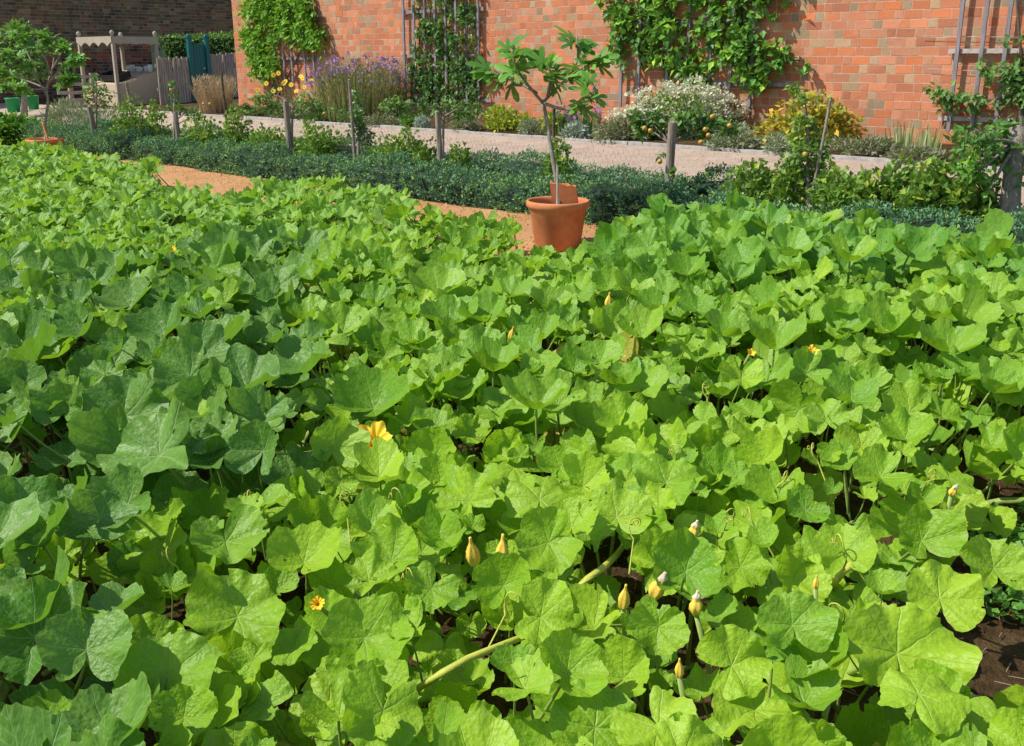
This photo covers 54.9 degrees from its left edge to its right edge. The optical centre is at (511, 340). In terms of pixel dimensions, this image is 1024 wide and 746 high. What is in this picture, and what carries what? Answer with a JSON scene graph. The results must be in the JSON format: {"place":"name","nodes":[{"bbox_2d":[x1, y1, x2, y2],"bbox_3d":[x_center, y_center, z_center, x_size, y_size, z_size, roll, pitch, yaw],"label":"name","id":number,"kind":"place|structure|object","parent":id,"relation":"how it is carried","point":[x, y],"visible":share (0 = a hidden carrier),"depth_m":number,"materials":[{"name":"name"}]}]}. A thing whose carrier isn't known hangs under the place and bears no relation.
{"place":"outdoors","nodes":[
{"label":"outdoors","id":0,"kind":"place"},
{"bbox_2d":[17,146,904,292],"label":"sand path","id":1,"kind":"structure","parent":0,"point":[169,173],"depth_m":10.15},
{"bbox_2d":[0,20,90,155],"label":"potted fig tree","id":2,"kind":"object","parent":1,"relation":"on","point":[21,37],"visible":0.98,"depth_m":13.04,"materials":[{"name":"green plant"}]},
{"bbox_2d":[465,25,619,251],"bbox_3d":[0.285,-1.579,7.551,0.857,1.613,1.161,-12,20,-36],"label":"potted fig tree","id":3,"kind":"object","parent":1,"relation":"on","point":[559,226],"visible":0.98,"depth_m":7.27,"materials":[{"name":"green plant"}]},
{"bbox_2d":[0,94,1023,745],"bbox_3d":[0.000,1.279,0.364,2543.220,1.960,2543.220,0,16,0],"label":"ground","id":4,"kind":"structure","parent":0,"point":[998,656],"depth_m":3.11,"materials":[{"name":"soil"}]},
{"bbox_2d":[0,110,33,146],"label":"leafy plant","id":5,"kind":"object","parent":4,"relation":"on","point":[11,126],"visible":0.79,"depth_m":15.36,"materials":[{"name":"green plant"}]},
{"bbox_2d":[0,491,50,702],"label":"pumpkin plant","id":6,"kind":"object","parent":4,"relation":"on","point":[19,517],"visible":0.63,"depth_m":2.53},
{"bbox_2d":[0,226,67,256],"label":"courgette plant","id":7,"kind":"object","parent":4,"relation":"on","point":[36,237],"visible":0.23,"depth_m":6.85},
{"bbox_2d":[0,375,78,476],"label":"pumpkin plant","id":8,"kind":"object","parent":4,"relation":"on","point":[16,418],"visible":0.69,"depth_m":3.42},
{"bbox_2d":[0,279,94,439],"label":"pumpkin plant","id":9,"kind":"object","parent":4,"relation":"on","point":[53,303],"visible":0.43,"depth_m":4.45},
{"bbox_2d":[0,169,99,213],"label":"courgette plant","id":10,"kind":"object","parent":4,"relation":"on","point":[53,185],"visible":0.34,"depth_m":9.54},
{"bbox_2d":[0,190,104,242],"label":"courgette plant","id":11,"kind":"object","parent":4,"relation":"on","point":[16,211],"visible":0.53,"depth_m":8.18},
{"bbox_2d":[0,468,118,687],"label":"pumpkin plant","id":12,"kind":"object","parent":4,"relation":"on","point":[12,489],"visible":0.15,"depth_m":2.75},
{"bbox_2d":[20,148,101,180],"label":"courgette plant","id":13,"kind":"object","parent":4,"relation":"on","point":[55,156],"visible":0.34,"depth_m":11.05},
{"bbox_2d":[0,204,135,249],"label":"courgette plant","id":14,"kind":"object","parent":4,"relation":"on","point":[94,218],"visible":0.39,"depth_m":7.57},
{"bbox_2d":[0,309,151,476],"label":"pumpkin plant","id":15,"kind":"object","parent":4,"relation":"on","point":[38,345],"visible":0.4,"depth_m":3.91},
{"bbox_2d":[39,174,155,225],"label":"courgette plant","id":16,"kind":"object","parent":4,"relation":"on","point":[71,187],"visible":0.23,"depth_m":9.07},
{"bbox_2d":[0,230,206,361],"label":"pumpkin plant","id":17,"kind":"object","parent":4,"relation":"on","point":[75,261],"visible":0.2,"depth_m":5.32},
{"bbox_2d":[45,152,169,193],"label":"courgette plant","id":18,"kind":"object","parent":4,"relation":"on","point":[106,161],"visible":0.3,"depth_m":10.44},
{"bbox_2d":[0,545,217,739],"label":"pumpkin plant","id":19,"kind":"object","parent":4,"relation":"on","point":[59,631],"visible":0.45,"depth_m":2.12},
{"bbox_2d":[25,360,208,563],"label":"pumpkin plant","id":20,"kind":"object","parent":4,"relation":"on","point":[104,411],"visible":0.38,"depth_m":3.34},
{"bbox_2d":[0,0,233,101],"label":"brick wall","id":21,"kind":"structure","parent":4,"relation":"on","point":[67,19],"depth_m":26.76,"materials":[{"name":"brick"}]},
{"bbox_2d":[76,30,159,106],"bbox_3d":[-8.935,-6.203,22.464,1.704,1.630,1.104,14,21,40],"label":"market stall","id":22,"kind":"object","parent":4,"relation":"on","point":[143,86],"visible":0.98,"depth_m":22.06,"materials":[{"name":"fabric"}]},
{"bbox_2d":[69,265,182,362],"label":"pumpkin plant","id":23,"kind":"object","parent":4,"relation":"on","point":[115,300],"visible":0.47,"depth_m":4.62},
{"bbox_2d":[82,157,170,201],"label":"courgette plant","id":24,"kind":"object","parent":4,"relation":"on","point":[148,165],"visible":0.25,"depth_m":9.86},
{"bbox_2d":[109,91,159,136],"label":"currant bush","id":25,"kind":"object","parent":4,"relation":"on","point":[123,122],"visible":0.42,"depth_m":14.00,"materials":[{"name":"green plant"}]},
{"bbox_2d":[0,463,269,679],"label":"pumpkin plant","id":26,"kind":"object","parent":4,"relation":"on","point":[112,505],"visible":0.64,"depth_m":2.69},
{"bbox_2d":[85,181,196,229],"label":"courgette plant","id":27,"kind":"object","parent":4,"relation":"on","point":[106,201],"visible":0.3,"depth_m":8.41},
{"bbox_2d":[64,210,221,263],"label":"courgette plant","id":28,"kind":"object","parent":4,"relation":"on","point":[134,234],"visible":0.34,"depth_m":6.96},
{"bbox_2d":[0,627,328,745],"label":"pumpkin plant","id":29,"kind":"object","parent":4,"relation":"on","point":[198,701],"visible":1,"depth_m":2.04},
{"bbox_2d":[41,397,289,675],"bbox_3d":[-1.044,0.566,3.066,0.792,0.814,0.694,-6,17,-20],"label":"pumpkin plant","id":30,"kind":"object","parent":4,"relation":"on","point":[150,444],"visible":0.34,"depth_m":3.00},
{"bbox_2d":[155,56,191,104],"bbox_3d":[-7.507,-5.763,21.891,0.119,1.078,0.778,14,21,41],"label":"paling fence","id":31,"kind":"object","parent":4,"relation":"on","point":[165,74],"visible":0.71,"depth_m":21.83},
{"bbox_2d":[95,286,277,393],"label":"pumpkin plant","id":32,"kind":"object","parent":4,"relation":"on","point":[161,317],"visible":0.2,"depth_m":4.23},
{"bbox_2d":[118,189,258,241],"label":"courgette plant","id":33,"kind":"object","parent":4,"relation":"on","point":[182,204],"visible":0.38,"depth_m":7.72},
{"bbox_2d":[151,30,234,92],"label":"tall hedge","id":34,"kind":"object","parent":4,"relation":"on","point":[172,46],"visible":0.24,"depth_m":23.81,"materials":[{"name":"green plant"}]},
{"bbox_2d":[185,34,212,100],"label":"garden gate","id":35,"kind":"structure","parent":4,"relation":"on","point":[198,55],"depth_m":22.20,"materials":[{"name":"wood"}]},
{"bbox_2d":[138,220,269,282],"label":"courgette plant","id":36,"kind":"object","parent":4,"relation":"on","point":[186,249],"visible":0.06,"depth_m":6.01,"materials":[{"name":"green plant"}]},
{"bbox_2d":[124,307,300,469],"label":"pumpkin plant","id":37,"kind":"object","parent":4,"relation":"on","point":[220,336],"visible":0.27,"depth_m":3.91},
{"bbox_2d":[184,73,241,112],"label":"ornamental grass","id":38,"kind":"object","parent":4,"relation":"on","point":[216,105],"depth_m":19.25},
{"bbox_2d":[210,52,237,96],"bbox_3d":[-6.381,-6.188,23.051,0.116,1.078,1.535,14,21,40],"label":"paling fence","id":39,"kind":"object","parent":4,"relation":"on","point":[225,63],"visible":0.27,"depth_m":22.70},
{"bbox_2d":[136,243,314,385],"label":"pumpkin plant","id":40,"kind":"object","parent":4,"relation":"on","point":[254,288],"visible":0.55,"depth_m":4.80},
{"bbox_2d":[151,334,311,518],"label":"pumpkin plant","id":41,"kind":"object","parent":4,"relation":"on","point":[212,380],"visible":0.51,"depth_m":3.50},
{"bbox_2d":[221,103,252,147],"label":"currant bush","id":42,"kind":"object","parent":4,"relation":"on","point":[232,129],"visible":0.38,"depth_m":12.33,"materials":[{"name":"green plant"}]},
{"bbox_2d":[194,175,324,224],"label":"courgette plant","id":43,"kind":"object","parent":4,"relation":"on","point":[266,186],"visible":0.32,"depth_m":8.63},
{"bbox_2d":[188,220,384,321],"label":"pumpkin plant","id":44,"kind":"object","parent":4,"relation":"on","point":[274,247],"visible":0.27,"depth_m":5.61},
{"bbox_2d":[220,195,357,249],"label":"courgette plant","id":45,"kind":"object","parent":4,"relation":"on","point":[306,214],"visible":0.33,"depth_m":7.36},
{"bbox_2d":[247,88,333,142],"bbox_3d":[-2.648,-2.556,11.843,1.023,0.959,0.424,0,16,0],"label":"apple tree","id":46,"kind":"object","parent":4,"relation":"on","point":[316,109],"visible":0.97,"depth_m":11.74,"materials":[{"name":"green plant"}]},
{"bbox_2d":[236,172,400,233],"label":"courgette plant","id":47,"kind":"object","parent":4,"relation":"on","point":[281,196],"visible":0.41,"depth_m":8.09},
{"bbox_2d":[294,117,346,163],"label":"currant bush","id":48,"kind":"object","parent":4,"relation":"on","point":[322,146],"visible":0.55,"depth_m":11.23,"materials":[{"name":"green plant"}]},
{"bbox_2d":[263,338,411,451],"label":"pumpkin plant","id":49,"kind":"object","parent":4,"relation":"on","point":[359,392],"visible":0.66,"depth_m":3.62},
{"bbox_2d":[203,463,479,640],"bbox_3d":[-0.427,0.737,2.840,0.832,0.673,0.845,0,16,0],"label":"pumpkin plant","id":50,"kind":"object","parent":4,"relation":"on","point":[317,536],"visible":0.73,"depth_m":2.66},
{"bbox_2d":[223,383,471,592],"bbox_3d":[-0.546,0.527,3.232,0.800,0.804,0.712,-6,17,-21],"label":"pumpkin plant","id":51,"kind":"object","parent":4,"relation":"on","point":[344,454],"visible":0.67,"depth_m":3.13,"materials":[{"name":"green plant"}]},
{"bbox_2d":[304,51,413,120],"bbox_3d":[-2.602,-4.384,16.904,1.930,1.137,2.131,0,16,0],"label":"verbena","id":52,"kind":"object","parent":4,"relation":"on","point":[336,100],"visible":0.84,"depth_m":16.61,"materials":[{"name":"purple plant"}]},
{"bbox_2d":[268,293,449,449],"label":"pumpkin plant","id":53,"kind":"object","parent":4,"relation":"on","point":[375,335],"visible":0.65,"depth_m":4.22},
{"bbox_2d":[286,203,432,272],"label":"courgette plant","id":54,"kind":"object","parent":4,"relation":"on","point":[423,241],"visible":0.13,"depth_m":6.59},
{"bbox_2d":[345,89,375,160],"bbox_3d":[-1.679,-2.307,10.983,0.335,0.950,0.326,6,17,20],"label":"young tree","id":55,"kind":"object","parent":4,"relation":"on","point":[361,128],"visible":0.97,"depth_m":10.94,"materials":[{"name":"green plant"}]},
{"bbox_2d":[280,237,477,371],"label":"pumpkin plant","id":56,"kind":"object","parent":4,"relation":"on","point":[324,281],"visible":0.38,"depth_m":5.25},
{"bbox_2d":[366,124,431,163],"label":"currant bush","id":57,"kind":"object","parent":4,"relation":"on","point":[410,148],"visible":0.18,"depth_m":10.37,"materials":[{"name":"green plant"}]},
{"bbox_2d":[183,544,624,745],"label":"pumpkin plant","id":58,"kind":"object","parent":4,"relation":"on","point":[353,653],"visible":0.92,"depth_m":2.31,"materials":[{"name":"green plant"}]},
{"bbox_2d":[348,187,468,248],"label":"courgette plant","id":59,"kind":"object","parent":4,"relation":"on","point":[387,215],"visible":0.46,"depth_m":7.36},
{"bbox_2d":[329,246,532,384],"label":"pumpkin plant","id":60,"kind":"object","parent":4,"relation":"on","point":[446,275],"visible":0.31,"depth_m":4.83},
{"bbox_2d":[378,95,485,159],"bbox_3d":[-0.815,-2.062,10.168,1.094,0.925,0.453,0,16,0],"label":"apple tree","id":61,"kind":"object","parent":4,"relation":"on","point":[405,107],"visible":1,"depth_m":10.03,"materials":[{"name":"green plant"}]},
{"bbox_2d":[390,233,514,321],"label":"pumpkin plant","id":62,"kind":"object","parent":4,"relation":"on","point":[418,260],"visible":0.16,"depth_m":6.25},
{"bbox_2d":[421,210,530,263],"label":"pumpkin plant","id":63,"kind":"object","parent":4,"relation":"on","point":[492,231],"visible":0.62,"depth_m":6.86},
{"bbox_2d":[383,323,605,488],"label":"pumpkin plant","id":64,"kind":"object","parent":4,"relation":"on","point":[529,399],"visible":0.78,"depth_m":3.60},
{"bbox_2d":[482,104,535,132],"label":"border shrub","id":65,"kind":"object","parent":4,"relation":"on","point":[513,122],"visible":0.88,"depth_m":14.38,"materials":[{"name":"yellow plant"}]},
{"bbox_2d":[16,118,1023,269],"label":"box hedge","id":66,"kind":"object","parent":4,"relation":"on","point":[438,181],"visible":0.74,"depth_m":9.52,"materials":[{"name":"green plant"}]},
{"bbox_2d":[412,270,630,404],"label":"pumpkin plant","id":67,"kind":"object","parent":4,"relation":"on","point":[447,314],"visible":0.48,"depth_m":4.42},
{"bbox_2d":[80,117,1023,226],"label":"box hedge","id":68,"kind":"object","parent":4,"relation":"on","point":[701,185],"visible":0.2,"depth_m":9.58,"materials":[{"name":"green plant"}]},
{"bbox_2d":[136,109,999,169],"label":"kerb","id":69,"kind":"structure","parent":4,"relation":"on","point":[840,157],"depth_m":12.60,"materials":[{"name":"concrete"}]},
{"bbox_2d":[478,227,666,349],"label":"pumpkin plant","id":70,"kind":"object","parent":4,"relation":"on","point":[639,243],"visible":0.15,"depth_m":5.25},
{"bbox_2d":[423,462,738,721],"bbox_3d":[0.167,0.736,2.795,0.919,0.654,0.771,0,16,0],"label":"pumpkin plant","id":71,"kind":"object","parent":4,"relation":"on","point":[546,527],"visible":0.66,"depth_m":2.70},
{"bbox_2d":[508,193,685,275],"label":"pumpkin plant","id":72,"kind":"object","parent":4,"relation":"on","point":[608,239],"visible":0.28,"depth_m":6.22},
{"bbox_2d":[454,391,776,605],"bbox_3d":[0.311,0.572,3.229,1.018,0.675,1.074,0,16,0],"label":"pumpkin plant","id":73,"kind":"object","parent":4,"relation":"on","point":[621,440],"visible":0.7,"depth_m":3.07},
{"bbox_2d":[589,113,649,142],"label":"border shrub","id":74,"kind":"object","parent":4,"relation":"on","point":[605,133],"visible":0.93,"depth_m":12.63,"materials":[{"name":"green plant"}]},
{"bbox_2d":[231,0,1023,143],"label":"brick wall","id":75,"kind":"structure","parent":4,"relation":"on","point":[871,61],"depth_m":12.44,"materials":[{"name":"brick"}]},
{"bbox_2d":[233,0,328,95],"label":"climbing plant","id":76,"kind":"object","parent":75,"relation":"attached to","point":[262,11],"visible":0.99,"depth_m":19.04,"materials":[{"name":"green plant"}]},
{"bbox_2d":[400,0,491,101],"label":"trellis","id":77,"kind":"object","parent":75,"relation":"attached to","point":[424,11],"visible":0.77,"depth_m":16.23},
{"bbox_2d":[401,0,493,110],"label":"climbing plant","id":78,"kind":"object","parent":77,"relation":"attached to","point":[426,88],"visible":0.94,"depth_m":16.21,"materials":[{"name":"green plant"}]},
{"bbox_2d":[592,0,813,114],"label":"climbing plant","id":79,"kind":"object","parent":75,"relation":"attached to","point":[741,38],"visible":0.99,"depth_m":12.95,"materials":[{"name":"green plant"}]},
{"bbox_2d":[618,0,793,106],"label":"trellis","id":80,"kind":"object","parent":75,"relation":"attached to","point":[730,84],"visible":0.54,"depth_m":13.06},
{"bbox_2d":[938,0,1023,131],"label":"trellis","id":81,"kind":"object","parent":75,"relation":"attached to","point":[981,51],"visible":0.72,"depth_m":10.80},
{"bbox_2d":[438,527,824,745],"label":"pumpkin plant","id":82,"kind":"object","parent":4,"relation":"on","point":[562,664],"visible":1,"depth_m":2.13,"materials":[{"name":"plant"}]},
{"bbox_2d":[538,286,725,400],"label":"pumpkin plant","id":83,"kind":"object","parent":4,"relation":"on","point":[626,328],"visible":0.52,"depth_m":4.14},
{"bbox_2d":[555,333,794,444],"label":"pumpkin plant","id":84,"kind":"object","parent":4,"relation":"on","point":[669,390],"visible":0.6,"depth_m":3.66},
{"bbox_2d":[602,74,751,139],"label":"white flower bush","id":85,"kind":"object","parent":4,"relation":"on","point":[677,101],"visible":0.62,"depth_m":12.68,"materials":[{"name":"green plant"}]},
{"bbox_2d":[626,102,741,178],"bbox_3d":[1.464,-1.545,8.351,0.992,0.926,0.516,0,16,0],"label":"apple tree","id":86,"kind":"object","parent":4,"relation":"on","point":[687,119],"visible":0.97,"depth_m":8.31,"materials":[{"name":"green plant"}]},
{"bbox_2d":[591,238,819,363],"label":"pumpkin plant","id":87,"kind":"object","parent":4,"relation":"on","point":[697,287],"visible":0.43,"depth_m":4.74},
{"bbox_2d":[604,187,844,290],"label":"pumpkin plant","id":88,"kind":"object","parent":4,"relation":"on","point":[735,219],"visible":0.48,"depth_m":5.64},
{"bbox_2d":[703,119,763,151],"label":"border shrub","id":89,"kind":"object","parent":4,"relation":"on","point":[728,142],"visible":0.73,"depth_m":11.50,"materials":[{"name":"green plant"}]},
{"bbox_2d":[707,156,774,206],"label":"currant bush","id":90,"kind":"object","parent":4,"relation":"on","point":[756,183],"visible":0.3,"depth_m":7.69,"materials":[{"name":"green plant"}]},
{"bbox_2d":[760,150,816,210],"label":"currant bush","id":91,"kind":"object","parent":4,"relation":"on","point":[784,185],"visible":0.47,"depth_m":7.51,"materials":[{"name":"green plant"}]},
{"bbox_2d":[745,89,868,148],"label":"golden bush","id":92,"kind":"object","parent":4,"relation":"on","point":[839,117],"visible":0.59,"depth_m":11.55,"materials":[{"name":"yellow plant"}]},
{"bbox_2d":[779,81,834,206],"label":"fruit shrub","id":93,"kind":"object","parent":4,"relation":"on","point":[804,151],"visible":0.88,"depth_m":7.45,"materials":[{"name":"green plant"}]},
{"bbox_2d":[688,274,927,468],"bbox_3d":[1.035,0.200,3.958,0.859,0.758,0.995,-4,16,-13],"label":"pumpkin plant","id":94,"kind":"object","parent":4,"relation":"on","point":[768,329],"visible":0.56,"depth_m":3.90,"materials":[{"name":"green plant"}]},
{"bbox_2d":[805,160,872,213],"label":"currant bush","id":95,"kind":"object","parent":4,"relation":"on","point":[835,190],"visible":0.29,"depth_m":7.21,"materials":[{"name":"green plant"}]},
{"bbox_2d":[719,369,989,576],"bbox_3d":[1.060,0.486,3.282,0.807,0.693,0.917,0,16,0],"label":"pumpkin plant","id":96,"kind":"object","parent":4,"relation":"on","point":[789,410],"visible":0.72,"depth_m":3.14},
{"bbox_2d":[818,133,903,157],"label":"border shrub","id":97,"kind":"object","parent":4,"relation":"on","point":[873,145],"visible":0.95,"depth_m":10.68,"materials":[{"name":"green plant"}]},
{"bbox_2d":[717,208,1013,366],"bbox_3d":[1.977,-0.258,5.324,1.742,0.842,1.396,-12,20,-37],"label":"pumpkin plant","id":98,"kind":"object","parent":4,"relation":"on","point":[867,245],"visible":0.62,"depth_m":5.09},
{"bbox_2d":[714,461,1023,721],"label":"pumpkin plant","id":99,"kind":"object","parent":4,"relation":"on","point":[824,554],"visible":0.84,"depth_m":2.58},
{"bbox_2d":[737,559,1023,745],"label":"pumpkin plant","id":100,"kind":"object","parent":4,"relation":"on","point":[915,660],"visible":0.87,"depth_m":2.16,"materials":[{"name":"plant"}]},
{"bbox_2d":[840,151,923,217],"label":"currant bush","id":101,"kind":"object","parent":4,"relation":"on","point":[890,187],"visible":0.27,"depth_m":7.01,"materials":[{"name":"green plant"}]},
{"bbox_2d":[778,271,1023,454],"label":"pumpkin plant","id":102,"kind":"object","parent":4,"relation":"on","point":[986,326],"visible":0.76,"depth_m":4.05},
{"bbox_2d":[881,143,951,163],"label":"border shrub","id":103,"kind":"object","parent":4,"relation":"on","point":[919,152],"visible":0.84,"depth_m":10.14,"materials":[{"name":"green plant"}]},
{"bbox_2d":[887,154,963,218],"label":"currant bush","id":104,"kind":"object","parent":4,"relation":"on","point":[926,189],"visible":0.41,"depth_m":6.73,"materials":[{"name":"green plant"}]},
{"bbox_2d":[852,345,1023,537],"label":"pumpkin plant","id":105,"kind":"object","parent":4,"relation":"on","point":[997,443],"visible":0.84,"depth_m":3.36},
{"bbox_2d":[936,165,999,222],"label":"currant bush","id":106,"kind":"object","parent":4,"relation":"on","point":[971,193],"visible":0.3,"depth_m":6.62,"materials":[{"name":"green plant"}]},
{"bbox_2d":[923,0,1023,138],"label":"climbing plant","id":107,"kind":"object","parent":4,"relation":"on","point":[1011,84],"visible":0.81,"depth_m":10.67,"materials":[{"name":"green plant"}]},
{"bbox_2d":[930,500,1023,623],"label":"weeds","id":108,"kind":"object","parent":4,"relation":"on","point":[999,595],"visible":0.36,"depth_m":2.85,"materials":[{"name":"green plant"}]},
{"bbox_2d":[941,231,1023,355],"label":"pumpkin plant","id":109,"kind":"object","parent":4,"relation":"on","point":[1005,278],"visible":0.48,"depth_m":4.63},
{"bbox_2d":[943,113,1023,225],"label":"fruit tree","id":110,"kind":"object","parent":4,"relation":"on","point":[1006,149],"visible":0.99,"depth_m":6.50,"materials":[{"name":"green plant"}]},
{"bbox_2d":[0,103,1023,206],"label":"gravel path","id":111,"kind":"structure","parent":0,"point":[511,143],"depth_m":12.00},
{"bbox_2d":[0,18,49,115],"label":"tree","id":112,"kind":"object","parent":111,"relation":"on","point":[42,69],"visible":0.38,"depth_m":20.11,"materials":[{"name":"green plant"}]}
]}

